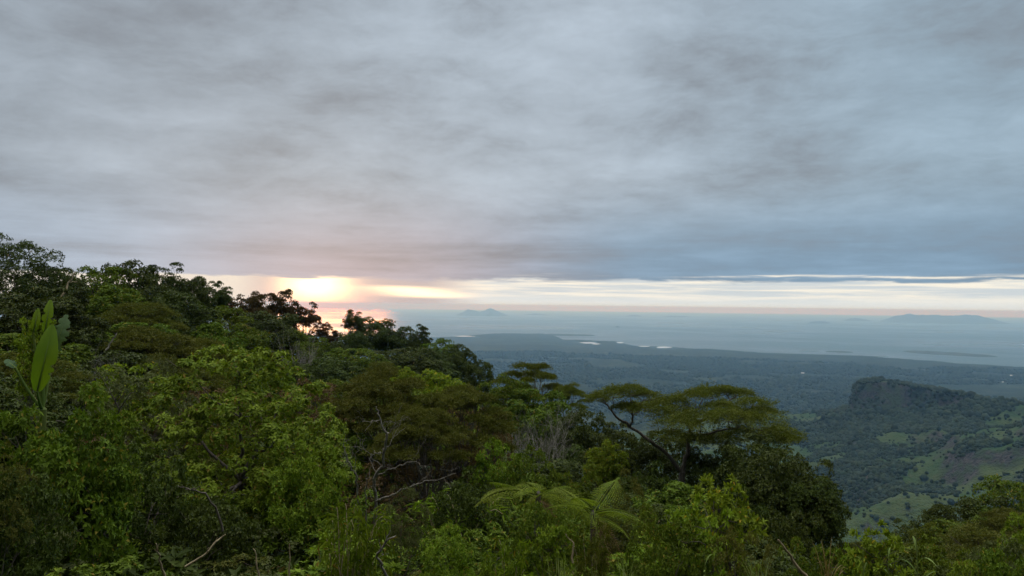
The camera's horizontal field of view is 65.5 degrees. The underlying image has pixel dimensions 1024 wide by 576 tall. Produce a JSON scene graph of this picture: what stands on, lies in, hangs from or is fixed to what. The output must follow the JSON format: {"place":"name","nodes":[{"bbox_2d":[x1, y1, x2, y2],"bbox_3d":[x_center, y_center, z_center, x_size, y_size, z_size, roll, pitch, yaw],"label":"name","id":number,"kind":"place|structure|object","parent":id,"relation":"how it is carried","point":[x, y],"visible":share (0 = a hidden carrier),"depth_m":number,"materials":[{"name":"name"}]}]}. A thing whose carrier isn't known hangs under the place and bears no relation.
{"place":"outdoors","nodes":[
{"label":"outdoors","id":0,"kind":"place"},
{"bbox_2d":[0,307,1023,366],"bbox_3d":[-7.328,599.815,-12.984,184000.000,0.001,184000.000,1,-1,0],"label":"sea","id":1,"kind":"structure","parent":0,"point":[795,334],"depth_m":20716.20,"materials":[{"name":"liquid"}]},
{"bbox_2d":[0,0,1023,317],"label":"sky","id":2,"kind":"structure","parent":0,"point":[817,157],"materials":[{"name":"grey"}]},
{"bbox_2d":[2,333,1023,575],"bbox_3d":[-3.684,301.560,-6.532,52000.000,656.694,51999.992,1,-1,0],"label":"ground","id":3,"kind":"structure","parent":0,"point":[972,467],"depth_m":2683.36,"materials":[{"name":"plant"}]},
{"bbox_2d":[0,439,40,575],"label":"shrub","id":4,"kind":"object","parent":3,"relation":"on","point":[14,511],"visible":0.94,"depth_m":9.62,"materials":[{"name":"green plant"}]},
{"bbox_2d":[13,317,56,493],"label":"shrub","id":5,"kind":"object","parent":3,"relation":"on","point":[25,354],"visible":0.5,"depth_m":13.43,"materials":[{"name":"green plant"}]},
{"bbox_2d":[4,300,69,534],"bbox_3d":[-7.868,2.953,13.183,0.956,5.521,0.732,2,-2,-38],"label":"banana plant","id":6,"kind":"object","parent":3,"relation":"on","point":[47,348],"visible":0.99,"depth_m":13.18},
{"bbox_2d":[0,467,77,575],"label":"shrub","id":7,"kind":"object","parent":3,"relation":"on","point":[23,564],"visible":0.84,"depth_m":10.01,"materials":[{"name":"green plant"}]},
{"bbox_2d":[0,232,77,335],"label":"tree","id":8,"kind":"object","parent":3,"relation":"on","point":[16,257],"visible":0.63,"depth_m":51.96,"materials":[{"name":"green plant"}]},
{"bbox_2d":[0,371,82,473],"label":"tree","id":9,"kind":"object","parent":3,"relation":"on","point":[11,403],"visible":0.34,"depth_m":19.36,"materials":[{"name":"green plant"}]},
{"bbox_2d":[3,267,90,330],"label":"tree","id":10,"kind":"object","parent":3,"relation":"on","point":[81,286],"visible":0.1,"depth_m":56.99,"materials":[{"name":"green plant"}]},
{"bbox_2d":[0,351,95,419],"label":"tree","id":11,"kind":"object","parent":3,"relation":"on","point":[8,371],"visible":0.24,"depth_m":28.39,"materials":[{"name":"green plant"}]},
{"bbox_2d":[0,333,97,393],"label":"tree","id":12,"kind":"object","parent":3,"relation":"on","point":[69,354],"visible":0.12,"depth_m":32.14,"materials":[{"name":"green plant"}]},
{"bbox_2d":[0,285,110,364],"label":"tree","id":13,"kind":"object","parent":3,"relation":"on","point":[76,336],"visible":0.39,"depth_m":38.99,"materials":[{"name":"green plant"}]},
{"bbox_2d":[0,381,138,575],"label":"shrub","id":14,"kind":"object","parent":3,"relation":"on","point":[50,447],"visible":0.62,"depth_m":12.62,"materials":[{"name":"green plant"}]},
{"bbox_2d":[42,408,144,563],"bbox_3d":[-7.254,4.362,13.685,1.646,4.552,1.786,1,-1,-29],"label":"shrub","id":15,"kind":"object","parent":3,"relation":"on","point":[100,482],"visible":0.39,"depth_m":13.47,"materials":[{"name":"green plant"}]},
{"bbox_2d":[64,265,144,327],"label":"tree","id":16,"kind":"object","parent":3,"relation":"on","point":[93,274],"visible":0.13,"depth_m":63.00,"materials":[{"name":"green plant"}]},
{"bbox_2d":[59,284,159,334],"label":"tree","id":17,"kind":"object","parent":3,"relation":"on","point":[98,306],"visible":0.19,"depth_m":58.07,"materials":[{"name":"green plant"}]},
{"bbox_2d":[35,360,192,468],"bbox_3d":[-12.320,4.880,24.286,4.829,5.452,5.156,1,-1,-22],"label":"shrub","id":18,"kind":"object","parent":3,"relation":"on","point":[108,405],"visible":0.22,"depth_m":23.90,"materials":[{"name":"green plant"}]},
{"bbox_2d":[61,346,169,412],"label":"tree","id":19,"kind":"object","parent":3,"relation":"on","point":[131,357],"visible":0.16,"depth_m":37.36,"materials":[{"name":"green plant"}]},
{"bbox_2d":[67,362,180,441],"bbox_3d":[-14.441,5.148,30.162,4.005,4.714,3.894,1,-1,9],"label":"tree","id":20,"kind":"object","parent":3,"relation":"on","point":[136,404],"visible":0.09,"depth_m":29.71,"materials":[{"name":"green plant"}]},
{"bbox_2d":[69,555,179,575],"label":"shrub","id":21,"kind":"object","parent":3,"relation":"on","point":[82,569],"visible":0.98,"depth_m":10.79,"materials":[{"name":"green plant"}]},
{"bbox_2d":[89,259,186,313],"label":"tree","id":22,"kind":"object","parent":3,"relation":"on","point":[150,279],"visible":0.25,"depth_m":67.13,"materials":[{"name":"green plant"}]},
{"bbox_2d":[93,301,190,339],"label":"tree","id":23,"kind":"object","parent":3,"relation":"on","point":[125,312],"visible":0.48,"depth_m":51.70,"materials":[{"name":"green plant"}]},
{"bbox_2d":[86,441,202,567],"bbox_3d":[-7.086,4.897,15.364,2.129,3.895,2.325,1,-1,-19],"label":"shrub","id":24,"kind":"object","parent":3,"relation":"on","point":[154,489],"visible":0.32,"depth_m":15.32,"materials":[{"name":"green plant"}]},
{"bbox_2d":[87,323,213,392],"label":"tree","id":25,"kind":"object","parent":3,"relation":"on","point":[132,336],"visible":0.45,"depth_m":41.10,"materials":[{"name":"green plant"}]},
{"bbox_2d":[112,355,208,465],"bbox_3d":[-12.037,5.174,27.160,3.058,5.853,3.239,0,-2,35],"label":"shrub","id":26,"kind":"object","parent":3,"relation":"on","point":[164,367],"visible":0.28,"depth_m":27.23,"materials":[{"name":"green plant"}]},
{"bbox_2d":[126,289,218,337],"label":"tree","id":27,"kind":"object","parent":3,"relation":"on","point":[191,308],"visible":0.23,"depth_m":62.39,"materials":[{"name":"green plant"}]},
{"bbox_2d":[126,379,257,457],"bbox_3d":[-11.769,5.761,28.618,4.544,4.916,4.114,0,-1,13],"label":"shrub","id":28,"kind":"object","parent":3,"relation":"on","point":[199,392],"visible":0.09,"depth_m":28.45,"materials":[{"name":"green plant"}]},
{"bbox_2d":[138,479,265,575],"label":"shrub","id":29,"kind":"object","parent":3,"relation":"on","point":[221,545],"visible":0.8,"depth_m":14.75,"materials":[{"name":"green plant"}]},
{"bbox_2d":[190,322,248,374],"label":"tree","id":30,"kind":"object","parent":3,"relation":"on","point":[238,342],"visible":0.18,"depth_m":60.81,"materials":[{"name":"green plant"}]},
{"bbox_2d":[191,305,272,354],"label":"tree","id":31,"kind":"object","parent":3,"relation":"on","point":[240,322],"visible":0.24,"depth_m":65.61,"materials":[{"name":"green plant"}]},
{"bbox_2d":[120,344,363,552],"bbox_3d":[-7.022,4.680,20.890,6.121,6.491,6.002,0,-1,31],"label":"tree","id":32,"kind":"object","parent":3,"relation":"on","point":[243,500],"visible":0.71,"depth_m":19.88,"materials":[{"name":"green plant"}]},
{"bbox_2d":[222,291,272,327],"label":"tree","id":33,"kind":"object","parent":3,"relation":"on","point":[253,305],"visible":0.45,"depth_m":97.90,"materials":[{"name":"green plant"}]},
{"bbox_2d":[169,447,329,533],"bbox_3d":[-6.910,6.173,22.077,4.286,3.454,4.166,0,-2,40],"label":"tree","id":34,"kind":"object","parent":3,"relation":"on","point":[232,481],"visible":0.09,"depth_m":21.52,"materials":[{"name":"green plant"}]},
{"bbox_2d":[200,512,318,575],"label":"shrub","id":35,"kind":"object","parent":3,"relation":"on","point":[269,557],"visible":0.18,"depth_m":17.59,"materials":[{"name":"green plant"}]},
{"bbox_2d":[227,310,314,358],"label":"tree","id":36,"kind":"object","parent":3,"relation":"on","point":[272,323],"visible":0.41,"depth_m":78.32,"materials":[{"name":"green plant"}]},
{"bbox_2d":[250,289,301,333],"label":"tree","id":37,"kind":"object","parent":3,"relation":"on","point":[279,306],"visible":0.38,"depth_m":106.20,"materials":[{"name":"green plant"}]},
{"bbox_2d":[267,330,331,367],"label":"tree","id":38,"kind":"object","parent":3,"relation":"on","point":[305,343],"visible":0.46,"depth_m":78.13,"materials":[{"name":"green plant"}]},
{"bbox_2d":[255,439,348,561],"bbox_3d":[-4.829,5.740,18.316,2.114,4.653,2.263,1,-1,-20],"label":"shrub","id":39,"kind":"object","parent":3,"relation":"on","point":[277,516],"visible":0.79,"depth_m":17.98,"materials":[{"name":"green plant"}]},
{"bbox_2d":[244,377,362,443],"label":"shrub","id":40,"kind":"object","parent":3,"relation":"on","point":[325,399],"visible":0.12,"depth_m":36.61,"materials":[{"name":"green plant"}]},
{"bbox_2d":[0,399,617,575],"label":"undergrowth","id":41,"kind":"object","parent":3,"relation":"on","point":[181,559],"depth_m":14.15,"materials":[{"name":"plant"}]},
{"bbox_2d":[292,359,348,403],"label":"tree","id":42,"kind":"object","parent":3,"relation":"on","point":[329,365],"visible":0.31,"depth_m":69.42,"materials":[{"name":"green plant"}]},
{"bbox_2d":[254,488,407,575],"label":"shrub","id":43,"kind":"object","parent":3,"relation":"on","point":[299,541],"visible":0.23,"depth_m":17.87,"materials":[{"name":"green plant"}]},
{"bbox_2d":[275,529,406,575],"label":"shrub","id":44,"kind":"object","parent":3,"relation":"on","point":[396,567],"visible":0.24,"depth_m":13.39,"materials":[{"name":"green plant"}]},
{"bbox_2d":[315,495,395,575],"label":"shrub","id":45,"kind":"object","parent":3,"relation":"on","point":[347,562],"visible":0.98,"depth_m":12.23,"materials":[{"name":"green plant"}]},
{"bbox_2d":[316,421,400,510],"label":"tree","id":46,"kind":"object","parent":3,"relation":"on","point":[351,435],"visible":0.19,"depth_m":28.86,"materials":[{"name":"green plant"}]},
{"bbox_2d":[322,347,404,381],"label":"tree","id":47,"kind":"object","parent":3,"relation":"on","point":[362,361],"visible":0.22,"depth_m":85.22,"materials":[{"name":"green plant"}]},
{"bbox_2d":[347,316,401,350],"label":"tree","id":48,"kind":"object","parent":3,"relation":"on","point":[374,337],"visible":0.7,"depth_m":137.70,"materials":[{"name":"green plant"}]},
{"bbox_2d":[315,364,446,495],"bbox_3d":[-4.838,6.533,30.325,5.324,7.220,5.346,0,-1,27],"label":"tree","id":49,"kind":"object","parent":3,"relation":"on","point":[350,407],"visible":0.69,"depth_m":29.56,"materials":[{"name":"green plant"}]},
{"bbox_2d":[339,461,431,547],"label":"shrub","id":50,"kind":"object","parent":3,"relation":"on","point":[380,480],"visible":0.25,"depth_m":24.31,"materials":[{"name":"green plant"}]},
{"bbox_2d":[340,406,458,566],"bbox_3d":[-2.481,4.930,17.321,2.708,4.883,1.747,1,-1,0],"label":"dead tree","id":51,"kind":"object","parent":3,"relation":"on","point":[376,499],"visible":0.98,"depth_m":17.60,"materials":[{"name":"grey wood"}]},
{"bbox_2d":[380,484,435,575],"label":"shrub","id":52,"kind":"object","parent":3,"relation":"on","point":[408,541],"visible":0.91,"depth_m":13.26,"materials":[{"name":"green plant"}]},
{"bbox_2d":[369,346,448,385],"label":"tree","id":53,"kind":"object","parent":3,"relation":"on","point":[423,363],"visible":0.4,"depth_m":90.04,"materials":[{"name":"green plant"}]},
{"bbox_2d":[358,406,473,552],"bbox_3d":[-2.917,6.505,24.706,3.317,5.770,3.425,2,-2,-42],"label":"tree","id":54,"kind":"object","parent":3,"relation":"on","point":[425,419],"visible":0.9,"depth_m":24.41,"materials":[{"name":"green plant"}]},
{"bbox_2d":[393,443,496,511],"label":"shrub","id":55,"kind":"object","parent":3,"relation":"on","point":[453,476],"visible":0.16,"depth_m":29.30,"materials":[{"name":"green plant"}]},
{"bbox_2d":[414,368,479,424],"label":"tree","id":56,"kind":"object","parent":3,"relation":"on","point":[435,376],"visible":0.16,"depth_m":58.67,"materials":[{"name":"green plant"}]},
{"bbox_2d":[419,522,475,575],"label":"shrub","id":57,"kind":"object","parent":3,"relation":"on","point":[432,549],"visible":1,"depth_m":10.35,"materials":[{"name":"green plant"}]},
{"bbox_2d":[391,488,513,565],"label":"shrub","id":58,"kind":"object","parent":3,"relation":"on","point":[433,511],"visible":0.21,"depth_m":20.34,"materials":[{"name":"green plant"}]},
{"bbox_2d":[387,382,523,492],"bbox_3d":[-2.036,7.070,29.937,5.057,7.024,5.325,0,-2,35],"label":"tree","id":59,"kind":"object","parent":3,"relation":"on","point":[465,397],"visible":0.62,"depth_m":29.36,"materials":[{"name":"green plant"}]},
{"bbox_2d":[441,343,479,379],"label":"tree","id":60,"kind":"object","parent":3,"relation":"on","point":[460,359],"visible":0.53,"depth_m":124.71,"materials":[{"name":"green plant"}]},
{"bbox_2d":[397,520,532,575],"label":"shrub","id":61,"kind":"object","parent":3,"relation":"on","point":[486,539],"visible":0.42,"depth_m":15.98,"materials":[{"name":"green plant"}]},
{"bbox_2d":[428,466,514,562],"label":"shrub","id":62,"kind":"object","parent":3,"relation":"on","point":[465,510],"visible":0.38,"depth_m":19.54,"materials":[{"name":"green plant"}]},
{"bbox_2d":[461,359,494,392],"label":"tree","id":63,"kind":"object","parent":3,"relation":"on","point":[471,378],"visible":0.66,"depth_m":108.75,"materials":[{"name":"green plant"}]},
{"bbox_2d":[467,438,525,505],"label":"shrub","id":64,"kind":"object","parent":3,"relation":"on","point":[499,447],"visible":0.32,"depth_m":27.63,"materials":[{"name":"green plant"}]},
{"bbox_2d":[474,536,529,575],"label":"shrub","id":65,"kind":"object","parent":3,"relation":"on","point":[488,569],"visible":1,"depth_m":9.43,"materials":[{"name":"green plant"}]},
{"bbox_2d":[475,373,534,453],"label":"tree","id":66,"kind":"object","parent":3,"relation":"on","point":[514,384],"visible":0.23,"depth_m":65.30,"materials":[{"name":"green plant"}]},
{"bbox_2d":[494,444,560,524],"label":"shrub","id":67,"kind":"object","parent":3,"relation":"on","point":[517,477],"visible":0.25,"depth_m":26.69,"materials":[{"name":"green plant"}]},
{"bbox_2d":[486,360,571,458],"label":"tree","id":68,"kind":"object","parent":3,"relation":"on","point":[529,374],"visible":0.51,"depth_m":69.33,"materials":[{"name":"green plant"}]},
{"bbox_2d":[474,482,589,543],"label":"tree fern","id":69,"kind":"object","parent":3,"relation":"on","point":[539,496],"visible":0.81,"depth_m":14.70,"materials":[{"name":"green leaf"},{"name":"bark"}]},
{"bbox_2d":[490,388,580,450],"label":"tree","id":70,"kind":"object","parent":3,"relation":"on","point":[536,411],"visible":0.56,"depth_m":62.76,"materials":[{"name":"green plant"}]},
{"bbox_2d":[500,500,583,575],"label":"shrub","id":71,"kind":"object","parent":3,"relation":"on","point":[531,516],"visible":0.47,"depth_m":13.02,"materials":[{"name":"green plant"}]},
{"bbox_2d":[489,449,596,504],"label":"tree","id":72,"kind":"object","parent":3,"relation":"on","point":[560,467],"visible":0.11,"depth_m":37.54,"materials":[{"name":"green plant"}]},
{"bbox_2d":[522,524,575,575],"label":"shrub","id":73,"kind":"object","parent":3,"relation":"on","point":[557,533],"visible":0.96,"depth_m":10.39,"materials":[{"name":"green plant"}]},
{"bbox_2d":[496,499,609,568],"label":"shrub","id":74,"kind":"object","parent":3,"relation":"on","point":[513,531],"visible":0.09,"depth_m":20.77,"materials":[{"name":"green plant"}]},
{"bbox_2d":[531,406,615,463],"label":"tree","id":75,"kind":"object","parent":3,"relation":"on","point":[584,432],"visible":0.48,"depth_m":58.36,"materials":[{"name":"green plant"}]},
{"bbox_2d":[540,463,607,551],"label":"shrub","id":76,"kind":"object","parent":3,"relation":"on","point":[575,486],"visible":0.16,"depth_m":24.56,"materials":[{"name":"green plant"}]},
{"bbox_2d":[561,518,622,575],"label":"shrub","id":77,"kind":"object","parent":3,"relation":"on","point":[599,558],"visible":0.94,"depth_m":10.83,"materials":[{"name":"green plant"}]},
{"bbox_2d":[544,477,655,572],"bbox_3d":[1.513,5.343,13.904,2.017,3.721,1.878,1,-1,4],"label":"tree fern","id":78,"kind":"object","parent":3,"relation":"on","point":[592,514],"visible":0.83,"depth_m":13.83,"materials":[{"name":"green leaf"},{"name":"bark"}]},
{"bbox_2d":[582,439,629,485],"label":"tree","id":79,"kind":"object","parent":3,"relation":"on","point":[599,458],"visible":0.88,"depth_m":45.97,"materials":[{"name":"green plant"}]},
{"bbox_2d":[571,421,651,500],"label":"tree","id":80,"kind":"object","parent":3,"relation":"on","point":[629,437],"visible":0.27,"depth_m":50.67,"materials":[{"name":"green plant"}]},
{"bbox_2d":[596,467,657,553],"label":"shrub","id":81,"kind":"object","parent":3,"relation":"on","point":[626,497],"visible":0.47,"depth_m":21.47,"materials":[{"name":"green plant"}]},
{"bbox_2d":[586,502,690,570],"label":"tree","id":82,"kind":"object","parent":3,"relation":"on","point":[658,509],"visible":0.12,"depth_m":22.09,"materials":[{"name":"green plant"}]},
{"bbox_2d":[617,459,678,522],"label":"shrub","id":83,"kind":"object","parent":3,"relation":"on","point":[653,479],"visible":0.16,"depth_m":40.95,"materials":[{"name":"green plant"}]},
{"bbox_2d":[615,430,696,497],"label":"tree","id":84,"kind":"object","parent":3,"relation":"on","point":[655,454],"visible":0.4,"depth_m":48.30,"materials":[{"name":"green plant"}]},
{"bbox_2d":[624,502,713,575],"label":"shrub","id":85,"kind":"object","parent":3,"relation":"on","point":[663,553],"visible":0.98,"depth_m":11.62,"materials":[{"name":"green plant"}]},
{"bbox_2d":[622,480,723,537],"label":"bush","id":86,"kind":"object","parent":3,"relation":"on","point":[675,491],"visible":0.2,"depth_m":36.59,"materials":[{"name":"green plant"}]},
{"bbox_2d":[657,493,733,575],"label":"shrub","id":87,"kind":"object","parent":3,"relation":"on","point":[705,535],"visible":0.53,"depth_m":12.02,"materials":[{"name":"green plant"}]},
{"bbox_2d":[583,378,809,505],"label":"umbrella tree","id":88,"kind":"object","parent":3,"relation":"on","point":[735,413],"visible":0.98,"depth_m":43.83,"materials":[{"name":"green plant"}]},
{"bbox_2d":[672,442,750,505],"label":"tree","id":89,"kind":"object","parent":3,"relation":"on","point":[704,464],"visible":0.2,"depth_m":44.92,"materials":[{"name":"green plant"}]},
{"bbox_2d":[689,472,768,575],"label":"shrub","id":90,"kind":"object","parent":3,"relation":"on","point":[738,519],"visible":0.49,"depth_m":12.85,"materials":[{"name":"green plant"}]},
{"bbox_2d":[451,350,1023,547],"bbox_3d":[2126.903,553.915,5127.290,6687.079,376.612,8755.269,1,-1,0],"label":"woodland","id":91,"kind":"object","parent":3,"relation":"on","point":[972,412],"visible":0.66,"depth_m":2733.74,"materials":[{"name":"plant"}]},
{"bbox_2d":[698,432,788,511],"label":"tree","id":92,"kind":"object","parent":3,"relation":"on","point":[730,466],"visible":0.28,"depth_m":38.75,"materials":[{"name":"green plant"}]},
{"bbox_2d":[708,524,782,575],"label":"shrub","id":93,"kind":"object","parent":3,"relation":"on","point":[740,550],"visible":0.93,"depth_m":10.42,"materials":[{"name":"green plant"}]},
{"bbox_2d":[723,536,833,575],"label":"tree","id":94,"kind":"object","parent":3,"relation":"on","point":[780,570],"visible":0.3,"depth_m":21.17,"materials":[{"name":"green plant"}]},
{"bbox_2d":[732,445,851,552],"bbox_3d":[12.097,10.989,34.567,5.061,8.314,5.040,1,-1,-30],"label":"tree","id":95,"kind":"object","parent":3,"relation":"on","point":[791,468],"visible":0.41,"depth_m":33.92,"materials":[{"name":"green plant"}]},
{"bbox_2d":[753,508,835,575],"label":"shrub","id":96,"kind":"object","parent":3,"relation":"on","point":[802,531],"visible":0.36,"depth_m":27.82,"materials":[{"name":"green plant"}]},
{"bbox_2d":[766,476,848,555],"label":"tree","id":97,"kind":"object","parent":3,"relation":"on","point":[820,487],"visible":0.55,"depth_m":32.70,"materials":[{"name":"green plant"}]},
{"bbox_2d":[777,535,846,575],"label":"shrub","id":98,"kind":"object","parent":3,"relation":"on","point":[810,571],"visible":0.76,"depth_m":9.71,"materials":[{"name":"green plant"}]},
{"bbox_2d":[845,519,915,575],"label":"shrub","id":99,"kind":"object","parent":3,"relation":"on","point":[880,552],"visible":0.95,"depth_m":8.06,"materials":[{"name":"green plant"}]},
{"bbox_2d":[898,532,995,575],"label":"shrub","id":100,"kind":"object","parent":3,"relation":"on","point":[929,549],"visible":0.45,"depth_m":22.65,"materials":[{"name":"green plant"}]},
{"bbox_2d":[920,522,1023,573],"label":"tree","id":101,"kind":"object","parent":3,"relation":"on","point":[976,534],"visible":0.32,"depth_m":33.15,"materials":[{"name":"green plant"}]},
{"bbox_2d":[940,495,1021,533],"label":"tree","id":102,"kind":"object","parent":3,"relation":"on","point":[968,501],"visible":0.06,"depth_m":68.23,"materials":[{"name":"green plant"}]},
{"bbox_2d":[939,536,1023,575],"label":"shrub","id":103,"kind":"object","parent":3,"relation":"on","point":[986,545],"visible":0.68,"depth_m":15.43,"materials":[{"name":"green plant"}]},
{"bbox_2d":[958,506,1023,543],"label":"tree","id":104,"kind":"object","parent":3,"relation":"on","point":[998,522],"visible":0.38,"depth_m":42.22,"materials":[{"name":"green plant"}]},
{"bbox_2d":[962,474,1023,520],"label":"tree","id":105,"kind":"object","parent":3,"relation":"on","point":[999,488],"visible":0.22,"depth_m":68.92,"materials":[{"name":"green plant"}]},
{"bbox_2d":[970,547,1023,575],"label":"shrub","id":106,"kind":"object","parent":3,"relation":"on","point":[992,555],"visible":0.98,"depth_m":8.07,"materials":[{"name":"green plant"}]},
{"bbox_2d":[986,511,1023,575],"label":"shrub","id":107,"kind":"object","parent":3,"relation":"on","point":[1019,535],"visible":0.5,"depth_m":15.97,"materials":[{"name":"green plant"}]},
{"bbox_2d":[879,314,1008,323],"bbox_3d":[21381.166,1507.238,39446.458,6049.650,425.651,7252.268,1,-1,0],"label":"island","id":108,"kind":"structure","parent":0,"point":[950,319],"depth_m":37728.42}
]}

